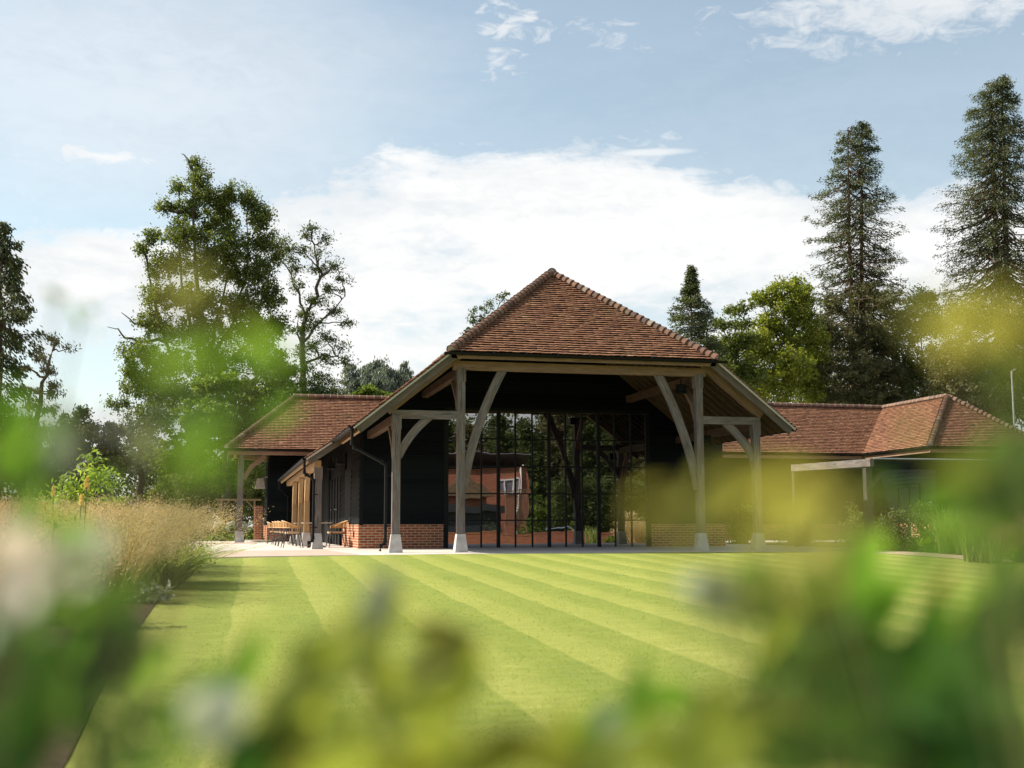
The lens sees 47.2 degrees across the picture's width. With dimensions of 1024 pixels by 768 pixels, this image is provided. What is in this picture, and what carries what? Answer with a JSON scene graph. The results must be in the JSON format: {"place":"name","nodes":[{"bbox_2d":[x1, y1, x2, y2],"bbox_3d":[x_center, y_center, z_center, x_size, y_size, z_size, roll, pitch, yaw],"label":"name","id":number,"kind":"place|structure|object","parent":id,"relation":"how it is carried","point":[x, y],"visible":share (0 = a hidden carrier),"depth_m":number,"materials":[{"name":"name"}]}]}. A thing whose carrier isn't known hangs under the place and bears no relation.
{"place":"outdoors","nodes":[
{"label":"outdoors","id":0,"kind":"place"},
{"bbox_2d":[0,0,1023,526],"label":"sky","id":1,"kind":"structure","parent":0,"point":[460,153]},
{"bbox_2d":[63,527,1023,767],"bbox_3d":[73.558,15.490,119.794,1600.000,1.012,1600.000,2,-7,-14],"label":"ground","id":2,"kind":"structure","parent":0,"point":[67,761],"depth_m":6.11,"materials":[{"name":"green plant"}]},
{"bbox_2d":[0,221,54,503],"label":"spruce tree","id":3,"kind":"object","parent":2,"relation":"on","point":[12,292],"visible":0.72,"depth_m":56.55,"materials":[{"name":"green plant"}]},
{"bbox_2d":[3,438,69,503],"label":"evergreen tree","id":4,"kind":"object","parent":2,"relation":"on","point":[40,482],"visible":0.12,"depth_m":59.31,"materials":[{"name":"green plant"}]},
{"bbox_2d":[21,331,82,490],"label":"larch tree","id":5,"kind":"object","parent":2,"relation":"on","point":[51,391],"visible":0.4,"depth_m":54.70,"materials":[{"name":"green plant"}]},
{"bbox_2d":[2,439,157,512],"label":"tall hedge","id":6,"kind":"object","parent":2,"relation":"on","point":[126,482],"visible":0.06,"depth_m":65.53,"materials":[{"name":"green plant"}]},
{"bbox_2d":[68,403,95,495],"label":"evergreen tree","id":7,"kind":"object","parent":2,"relation":"on","point":[81,416],"visible":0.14,"depth_m":57.41,"materials":[{"name":"green plant"}]},
{"bbox_2d":[40,582,154,767],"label":"flower bed","id":8,"kind":"object","parent":2,"relation":"on","point":[140,609],"visible":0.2,"depth_m":10.52,"materials":[{"name":"soil"}]},
{"bbox_2d":[7,505,72,618],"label":"green perennial","id":9,"kind":"object","parent":8,"relation":"on","point":[52,537],"visible":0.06,"depth_m":11.71,"materials":[{"name":"green plant"}]},
{"bbox_2d":[33,523,58,594],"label":"green perennial","id":10,"kind":"object","parent":8,"relation":"on","point":[41,539],"visible":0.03,"depth_m":13.86,"materials":[{"name":"green plant"}]},
{"bbox_2d":[51,485,55,500],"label":"torch lily","id":11,"kind":"object","parent":8,"relation":"on","point":[53,490],"visible":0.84,"depth_m":16.47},
{"bbox_2d":[0,490,108,532],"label":"golden grass clump","id":12,"kind":"object","parent":8,"relation":"on","point":[50,512],"visible":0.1,"depth_m":15.78,"materials":[{"name":"plant"}]},
{"bbox_2d":[0,488,116,518],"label":"golden grass clump","id":13,"kind":"object","parent":8,"relation":"on","point":[45,504],"visible":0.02,"depth_m":19.29,"materials":[{"name":"plant"}]},
{"bbox_2d":[0,494,118,531],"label":"golden grass clump","id":14,"kind":"object","parent":8,"relation":"on","point":[50,506],"visible":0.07,"depth_m":16.52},
{"bbox_2d":[0,503,120,539],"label":"golden grass clump","id":15,"kind":"object","parent":8,"relation":"on","point":[57,521],"visible":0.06,"depth_m":15.89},
{"bbox_2d":[78,494,83,519],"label":"torch lily","id":16,"kind":"object","parent":8,"relation":"on","point":[80,499],"visible":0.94,"depth_m":15.23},
{"bbox_2d":[32,528,139,597],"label":"golden grass clump","id":17,"kind":"object","parent":8,"relation":"on","point":[50,593],"visible":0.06,"depth_m":8.18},
{"bbox_2d":[83,476,89,523],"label":"torch lily","id":18,"kind":"object","parent":8,"relation":"on","point":[86,483],"visible":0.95,"depth_m":14.60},
{"bbox_2d":[46,447,134,514],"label":"lime shrub","id":19,"kind":"object","parent":8,"relation":"on","point":[72,491],"visible":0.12,"depth_m":19.77,"materials":[{"name":"green plant"}]},
{"bbox_2d":[68,551,136,620],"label":"green perennial","id":20,"kind":"object","parent":8,"relation":"on","point":[102,568],"visible":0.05,"depth_m":11.27,"materials":[{"name":"green plant"}]},
{"bbox_2d":[7,493,210,538],"bbox_3d":[-5.818,2.191,16.662,3.015,1.319,3.252,2,-7,-16],"label":"golden grass clump","id":21,"kind":"object","parent":8,"relation":"on","point":[110,512],"visible":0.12,"depth_m":16.47,"materials":[{"name":"plant"}]},
{"bbox_2d":[0,492,227,592],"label":"golden grass clump","id":22,"kind":"object","parent":8,"relation":"on","point":[69,514],"visible":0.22,"depth_m":15.17,"materials":[{"name":"plant"}]},
{"bbox_2d":[6,494,232,585],"bbox_3d":[-4.780,2.000,14.459,3.145,1.286,3.436,-1,-7,8],"label":"golden grass clump","id":23,"kind":"object","parent":8,"relation":"on","point":[125,572],"visible":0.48,"depth_m":14.01,"materials":[{"name":"plant"}]},
{"bbox_2d":[100,520,138,578],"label":"green perennial","id":24,"kind":"object","parent":8,"relation":"on","point":[122,540],"visible":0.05,"depth_m":14.91,"materials":[{"name":"green plant"}]},
{"bbox_2d":[37,522,207,580],"bbox_3d":[-5.299,2.262,15.498,2.164,0.946,2.280,-2,-7,19],"label":"golden grass clump","id":25,"kind":"object","parent":8,"relation":"on","point":[144,542],"visible":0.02,"depth_m":15.52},
{"bbox_2d":[46,498,206,531],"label":"golden grass clump","id":26,"kind":"object","parent":8,"relation":"on","point":[118,511],"visible":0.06,"depth_m":18.13,"materials":[{"name":"plant"}]},
{"bbox_2d":[46,497,206,531],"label":"golden grass clump","id":27,"kind":"object","parent":8,"relation":"on","point":[109,507],"visible":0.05,"depth_m":18.69,"materials":[{"name":"plant"}]},
{"bbox_2d":[57,492,213,543],"bbox_3d":[-6.194,2.369,18.453,3.031,1.326,3.269,-2,-7,18],"label":"golden grass clump","id":28,"kind":"object","parent":8,"relation":"on","point":[136,514],"visible":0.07,"depth_m":18.38,"materials":[{"name":"plant"}]},
{"bbox_2d":[46,506,243,582],"bbox_3d":[-5.220,2.250,16.286,3.028,1.134,2.771,1,-7,-10],"label":"golden grass clump","id":29,"kind":"object","parent":8,"relation":"on","point":[151,527],"visible":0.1,"depth_m":16.36,"materials":[{"name":"plant"}]},
{"bbox_2d":[57,495,236,542],"bbox_3d":[-5.399,2.272,17.258,2.895,1.266,3.123,-7,-10,44],"label":"golden grass clump","id":30,"kind":"object","parent":8,"relation":"on","point":[163,519],"visible":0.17,"depth_m":17.43,"materials":[{"name":"plant"}]},
{"bbox_2d":[135,578,175,602],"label":"sage plant","id":31,"kind":"object","parent":8,"relation":"on","point":[145,595],"visible":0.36,"depth_m":13.68,"materials":[{"name":"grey plant"}]},
{"bbox_2d":[92,521,223,577],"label":"golden grass clump","id":32,"kind":"object","parent":8,"relation":"on","point":[156,548],"visible":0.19,"depth_m":14.84,"materials":[{"name":"plant"}]},
{"bbox_2d":[72,492,253,544],"bbox_3d":[-5.770,2.471,19.547,3.586,1.342,3.282,4,-8,-30],"label":"golden grass clump","id":33,"kind":"object","parent":8,"relation":"on","point":[173,516],"visible":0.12,"depth_m":19.41,"materials":[{"name":"plant"}]},
{"bbox_2d":[57,488,273,538],"bbox_3d":[-5.985,2.457,19.772,3.492,1.416,3.237,-2,-7,15],"label":"golden grass clump","id":34,"kind":"object","parent":8,"relation":"on","point":[174,511],"visible":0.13,"depth_m":19.53,"materials":[{"name":"plant"}]},
{"bbox_2d":[117,523,232,550],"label":"golden grass clump","id":35,"kind":"object","parent":8,"relation":"on","point":[190,536],"visible":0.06,"depth_m":17.01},
{"bbox_2d":[187,522,215,563],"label":"green perennial","id":36,"kind":"object","parent":8,"relation":"on","point":[194,539],"visible":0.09,"depth_m":21.41,"materials":[{"name":"green plant"}]},
{"bbox_2d":[145,503,259,542],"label":"golden grass clump","id":37,"kind":"object","parent":8,"relation":"on","point":[217,524],"visible":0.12,"depth_m":21.27,"materials":[{"name":"plant"}]},
{"bbox_2d":[140,541,272,588],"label":"iris clump","id":38,"kind":"object","parent":8,"relation":"on","point":[183,569],"visible":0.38,"depth_m":15.94,"materials":[{"name":"plant"}]},
{"bbox_2d":[141,538,276,580],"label":"iris clump","id":39,"kind":"object","parent":8,"relation":"on","point":[203,552],"visible":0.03,"depth_m":16.80,"materials":[{"name":"plant"}]},
{"bbox_2d":[153,536,278,582],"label":"iris clump","id":40,"kind":"object","parent":8,"relation":"on","point":[189,549],"visible":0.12,"depth_m":17.01,"materials":[{"name":"plant"}]},
{"bbox_2d":[77,419,135,500],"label":"copper conifer","id":41,"kind":"object","parent":2,"relation":"on","point":[109,449],"visible":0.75,"depth_m":56.85,"materials":[{"name":"green plant"}]},
{"bbox_2d":[0,465,266,767],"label":"leafy shrub","id":42,"kind":"object","parent":2,"relation":"on","point":[206,709],"visible":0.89,"depth_m":0.50,"materials":[{"name":"green plant"}]},
{"bbox_2d":[117,405,170,511],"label":"white willow","id":43,"kind":"object","parent":2,"relation":"on","point":[141,472],"visible":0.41,"depth_m":61.03,"materials":[{"name":"green plant"}]},
{"bbox_2d":[0,265,318,767],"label":"leafy shrub","id":44,"kind":"object","parent":2,"relation":"on","point":[199,435],"visible":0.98,"depth_m":0.38,"materials":[{"name":"green plant"}]},
{"bbox_2d":[120,448,264,537],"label":"garden hedge","id":45,"kind":"object","parent":2,"relation":"on","point":[147,478],"visible":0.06,"depth_m":64.58,"materials":[{"name":"green plant"}]},
{"bbox_2d":[99,152,298,435],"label":"lime tree","id":46,"kind":"object","parent":2,"relation":"on","point":[245,301],"visible":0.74,"depth_m":70.31,"materials":[{"name":"green plant"}]},
{"bbox_2d":[138,430,264,538],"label":"hedge tree","id":47,"kind":"object","parent":2,"relation":"on","point":[168,487],"visible":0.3,"depth_m":59.35,"materials":[{"name":"green plant"}]},
{"bbox_2d":[200,517,228,538],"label":"hydrangea","id":48,"kind":"object","parent":2,"relation":"on","point":[224,535],"visible":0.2,"depth_m":51.22,"materials":[{"name":"green plant"}]},
{"bbox_2d":[198,520,230,539],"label":"hydrangea","id":49,"kind":"object","parent":2,"relation":"on","point":[227,524],"visible":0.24,"depth_m":51.32,"materials":[{"name":"green plant"}]},
{"bbox_2d":[162,371,269,532],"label":"laburnum tree","id":50,"kind":"object","parent":2,"relation":"on","point":[245,394],"visible":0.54,"depth_m":55.03,"materials":[{"name":"green plant"}]},
{"bbox_2d":[209,521,243,538],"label":"hydrangea","id":51,"kind":"object","parent":2,"relation":"on","point":[233,529],"visible":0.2,"depth_m":52.59,"materials":[{"name":"green plant"}]},
{"bbox_2d":[191,532,263,540],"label":"border edging","id":52,"kind":"object","parent":2,"relation":"on","point":[230,537],"visible":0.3,"depth_m":50.62,"materials":[{"name":"stone"}]},
{"bbox_2d":[207,462,264,531],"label":"young tree","id":53,"kind":"object","parent":2,"relation":"on","point":[247,491],"visible":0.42,"depth_m":55.70,"materials":[{"name":"green plant"}]},
{"bbox_2d":[234,521,253,539],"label":"hydrangea","id":54,"kind":"object","parent":2,"relation":"on","point":[244,529],"visible":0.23,"depth_m":53.52,"materials":[{"name":"green plant"}]},
{"bbox_2d":[242,356,334,428],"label":"yew tree","id":55,"kind":"object","parent":2,"relation":"on","point":[278,392],"visible":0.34,"depth_m":58.94,"materials":[{"name":"green plant"}]},
{"bbox_2d":[267,219,361,394],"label":"twisted pine","id":56,"kind":"object","parent":2,"relation":"on","point":[301,330],"visible":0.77,"depth_m":62.11,"materials":[{"name":"green plant"}]},
{"bbox_2d":[348,383,391,395],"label":"acacia tree","id":57,"kind":"object","parent":2,"relation":"on","point":[368,389],"visible":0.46,"depth_m":58.17,"materials":[{"name":"green plant"}]},
{"bbox_2d":[337,354,413,394],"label":"silver willow","id":58,"kind":"object","parent":2,"relation":"on","point":[377,375],"visible":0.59,"depth_m":66.02,"materials":[{"name":"green plant"}]},
{"bbox_2d":[458,291,510,333],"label":"birch tree","id":59,"kind":"object","parent":2,"relation":"on","point":[488,304],"visible":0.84,"depth_m":80.95,"materials":[{"name":"green plant"}]},
{"bbox_2d":[217,569,777,767],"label":"leafy shrub","id":60,"kind":"object","parent":2,"relation":"on","point":[423,695],"visible":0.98,"depth_m":0.50,"materials":[{"name":"green plant"}]},
{"bbox_2d":[666,264,729,360],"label":"young cedar","id":61,"kind":"object","parent":2,"relation":"on","point":[690,294],"visible":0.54,"depth_m":75.66,"materials":[{"name":"green plant"}]},
{"bbox_2d":[704,299,779,392],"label":"ash tree","id":62,"kind":"object","parent":2,"relation":"on","point":[743,369],"visible":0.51,"depth_m":78.40,"materials":[{"name":"green plant"}]},
{"bbox_2d":[635,465,897,767],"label":"yellow leaved shrub","id":63,"kind":"object","parent":2,"relation":"on","point":[778,554],"visible":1,"depth_m":0.25,"materials":[{"name":"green plant"}]},
{"bbox_2d":[737,271,834,403],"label":"sycamore tree","id":64,"kind":"object","parent":2,"relation":"on","point":[788,362],"visible":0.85,"depth_m":81.25,"materials":[{"name":"green plant"}]},
{"bbox_2d":[679,504,1023,767],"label":"leafy shrub","id":65,"kind":"object","parent":2,"relation":"on","point":[928,675],"visible":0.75,"depth_m":0.51,"materials":[{"name":"green plant"}]},
{"bbox_2d":[777,120,939,404],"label":"twin cypress","id":66,"kind":"object","parent":2,"relation":"on","point":[847,235],"visible":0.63,"depth_m":88.20,"materials":[{"name":"green plant"}]},
{"bbox_2d":[802,279,924,404],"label":"cypress skirt","id":67,"kind":"object","parent":2,"relation":"on","point":[867,377],"visible":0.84,"depth_m":83.63,"materials":[{"name":"green plant"}]},
{"bbox_2d":[718,308,1020,419],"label":"wing hedge","id":68,"kind":"object","parent":2,"relation":"on","point":[723,335],"depth_m":101.22,"materials":[{"name":"green plant"}]},
{"bbox_2d":[878,282,949,399],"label":"holm oak","id":69,"kind":"object","parent":2,"relation":"on","point":[920,360],"visible":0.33,"depth_m":90.07,"materials":[{"name":"green plant"}]},
{"bbox_2d":[872,287,1023,767],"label":"leafy shrub","id":70,"kind":"object","parent":2,"relation":"on","point":[986,479],"visible":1,"depth_m":0.40,"materials":[{"name":"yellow plant"}]},
{"bbox_2d":[916,73,1023,424],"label":"giant cypress","id":71,"kind":"object","parent":2,"relation":"on","point":[1000,269],"visible":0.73,"depth_m":86.83,"materials":[{"name":"green plant"}]},
{"bbox_2d":[968,547,979,561],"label":"iris clump","id":72,"kind":"object","parent":2,"relation":"on","point":[974,558],"visible":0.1,"depth_m":23.34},
{"bbox_2d":[977,540,1008,562],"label":"iris clump","id":73,"kind":"object","parent":2,"relation":"on","point":[994,546],"visible":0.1,"depth_m":22.99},
{"bbox_2d":[176,539,1009,558],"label":"patio","id":74,"kind":"structure","parent":0,"point":[528,550],"depth_m":31.16,"materials":[{"name":"stone"}]},
{"bbox_2d":[191,543,253,543],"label":"paver strip","id":75,"kind":"object","parent":74,"relation":"on","point":[233,543],"visible":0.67,"depth_m":43.29,"materials":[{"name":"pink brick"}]},
{"bbox_2d":[216,499,260,526],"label":"garden pergola","id":76,"kind":"object","parent":74,"relation":"on","point":[246,500],"visible":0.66,"depth_m":54.32,"materials":[{"name":"brown wood"}]},
{"bbox_2d":[244,518,263,540],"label":"hydrangea","id":77,"kind":"object","parent":74,"relation":"on","point":[247,525],"visible":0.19,"depth_m":52.73,"materials":[{"name":"green plant"}]},
{"bbox_2d":[248,540,271,541],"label":"stone disc","id":78,"kind":"object","parent":74,"relation":"on","point":[259,540],"visible":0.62,"depth_m":46.78,"materials":[{"name":"stone"}]},
{"bbox_2d":[186,550,358,556],"bbox_3d":[-12.055,3.768,25.672,16.932,0.001,6.994,2,-7,-16],"label":"paver band","id":79,"kind":"object","parent":74,"relation":"on","point":[287,553],"visible":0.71,"depth_m":27.32,"materials":[{"name":"stone"}]},
{"bbox_2d":[267,522,283,542],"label":"garden chair","id":80,"kind":"object","parent":74,"relation":"on","point":[269,524],"visible":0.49,"depth_m":42.64,"materials":[{"name":"wood"}]},
{"bbox_2d":[271,521,289,543],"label":"garden chair","id":81,"kind":"object","parent":74,"relation":"on","point":[274,525],"visible":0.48,"depth_m":40.77,"materials":[{"name":"wood"}]},
{"bbox_2d":[274,521,293,545],"bbox_3d":[-7.519,4.922,38.614,0.630,0.808,0.650,2,-7,-14],"label":"garden chair","id":82,"kind":"object","parent":74,"relation":"on","point":[277,526],"visible":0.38,"depth_m":38.44,"materials":[{"name":"wood"}]},
{"bbox_2d":[277,521,296,546],"bbox_3d":[-7.159,4.759,37.270,0.630,0.808,0.650,2,-7,-14],"label":"garden chair","id":83,"kind":"object","parent":74,"relation":"on","point":[281,531],"visible":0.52,"depth_m":37.09,"materials":[{"name":"wood"}]},
{"bbox_2d":[280,520,302,547],"bbox_3d":[-6.509,4.436,34.616,0.630,0.808,0.650,2,-7,-18],"label":"garden chair","id":84,"kind":"object","parent":74,"relation":"on","point":[288,525],"visible":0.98,"depth_m":34.43,"materials":[{"name":"brown wood"}]},
{"bbox_2d":[223,394,387,542],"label":"tiled wing","id":85,"kind":"structure","parent":74,"relation":"on","point":[310,423],"depth_m":48.51,"materials":[{"name":"tile"}]},
{"bbox_2d":[325,520,347,546],"bbox_3d":[-5.281,4.537,35.478,0.630,0.808,0.650,2,-7,-19],"label":"garden chair","id":86,"kind":"object","parent":74,"relation":"on","point":[339,525],"visible":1,"depth_m":35.37,"materials":[{"name":"wood"}]},
{"bbox_2d":[277,268,796,552],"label":"barn","id":87,"kind":"structure","parent":74,"relation":"on","point":[551,407],"depth_m":33.99,"materials":[{"name":"wood"}]},
{"bbox_2d":[328,468,351,544],"bbox_3d":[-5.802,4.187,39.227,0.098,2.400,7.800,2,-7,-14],"label":"side door","id":88,"kind":"structure","parent":87,"relation":"in","point":[334,484],"depth_m":39.77,"materials":[{"name":"wood"}]},
{"bbox_2d":[443,407,651,547],"bbox_3d":[1.098,2.783,34.704,6.340,4.070,0.100,2,-7,-14],"label":"window frame","id":89,"kind":"structure","parent":87,"relation":"in","point":[539,477],"depth_m":34.74,"materials":[{"name":"black paint"}]},
{"bbox_2d":[722,393,1008,539],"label":"courtyard wing","id":90,"kind":"structure","parent":74,"relation":"on","point":[832,432],"depth_m":51.33,"materials":[{"name":"tile"}]},
{"bbox_2d":[897,484,920,535],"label":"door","id":91,"kind":"structure","parent":90,"relation":"in","point":[903,501],"depth_m":49.37,"materials":[{"name":"green"}]},
{"bbox_2d":[1011,369,1015,421],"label":"metal pole","id":92,"kind":"object","parent":74,"relation":"on","point":[1013,400],"visible":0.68,"depth_m":60.06,"materials":[{"name":"grey metal"}]},
{"bbox_2d":[747,542,953,553],"bbox_3d":[13.707,4.918,35.164,12.846,0.132,20.396,0,-7,-2],"label":"border bed","id":93,"kind":"object","parent":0,"point":[818,544],"depth_m":35.91,"materials":[{"name":"soil"}]},
{"bbox_2d":[725,504,752,543],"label":"laurel bush","id":94,"kind":"object","parent":93,"relation":"on","point":[743,536],"visible":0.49,"depth_m":39.40,"materials":[{"name":"green plant"}]},
{"bbox_2d":[772,516,823,543],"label":"laurel bush","id":95,"kind":"object","parent":93,"relation":"on","point":[802,542],"visible":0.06,"depth_m":39.79,"materials":[{"name":"green plant"}]},
{"bbox_2d":[841,509,864,543],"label":"laurel bush","id":96,"kind":"object","parent":93,"relation":"on","point":[857,528],"visible":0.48,"depth_m":39.32,"materials":[{"name":"green plant"}]},
{"bbox_2d":[791,458,946,532],"bbox_3d":[11.553,3.436,33.480,5.650,2.430,4.464,2,-7,-14],"label":"post canopy","id":97,"kind":"object","parent":93,"relation":"on","point":[867,466],"visible":0.58,"depth_m":31.13,"materials":[{"name":"brown wood"}]},
{"bbox_2d":[874,505,915,544],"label":"laurel bush","id":98,"kind":"object","parent":93,"relation":"on","point":[896,531],"visible":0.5,"depth_m":37.46,"materials":[{"name":"green plant"}]},
{"bbox_2d":[888,538,907,548],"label":"hosta","id":99,"kind":"object","parent":93,"relation":"on","point":[892,545],"visible":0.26,"depth_m":30.91,"materials":[{"name":"green plant"}]},
{"bbox_2d":[894,535,916,549],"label":"hosta","id":100,"kind":"object","parent":93,"relation":"on","point":[910,546],"visible":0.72,"depth_m":30.09,"materials":[{"name":"green plant"}]},
{"bbox_2d":[904,503,954,542],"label":"laurel bush","id":101,"kind":"object","parent":93,"relation":"on","point":[923,533],"visible":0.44,"depth_m":39.03,"materials":[{"name":"green plant"}]},
{"bbox_2d":[900,508,968,552],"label":"border grass clump","id":102,"kind":"object","parent":93,"relation":"on","point":[949,549],"visible":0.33,"depth_m":27.30,"materials":[{"name":"plant"}]},
{"bbox_2d":[932,510,977,528],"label":"border grass clump","id":103,"kind":"object","parent":93,"relation":"on","point":[954,518],"visible":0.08,"depth_m":27.05,"materials":[{"name":"plant"}]},
{"bbox_2d":[887,551,976,557],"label":"gravel path","id":104,"kind":"structure","parent":0,"point":[908,553],"depth_m":27.42,"materials":[{"name":"gravel"}]},
{"bbox_2d":[960,513,1012,551],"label":"border grass clump","id":105,"kind":"object","parent":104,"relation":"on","point":[1010,542],"visible":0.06,"depth_m":24.80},
{"bbox_2d":[917,289,1023,422],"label":"tree","id":106,"kind":"object","parent":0,"point":[949,380],"visible":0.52,"depth_m":79.89,"materials":[{"name":"green plant"}]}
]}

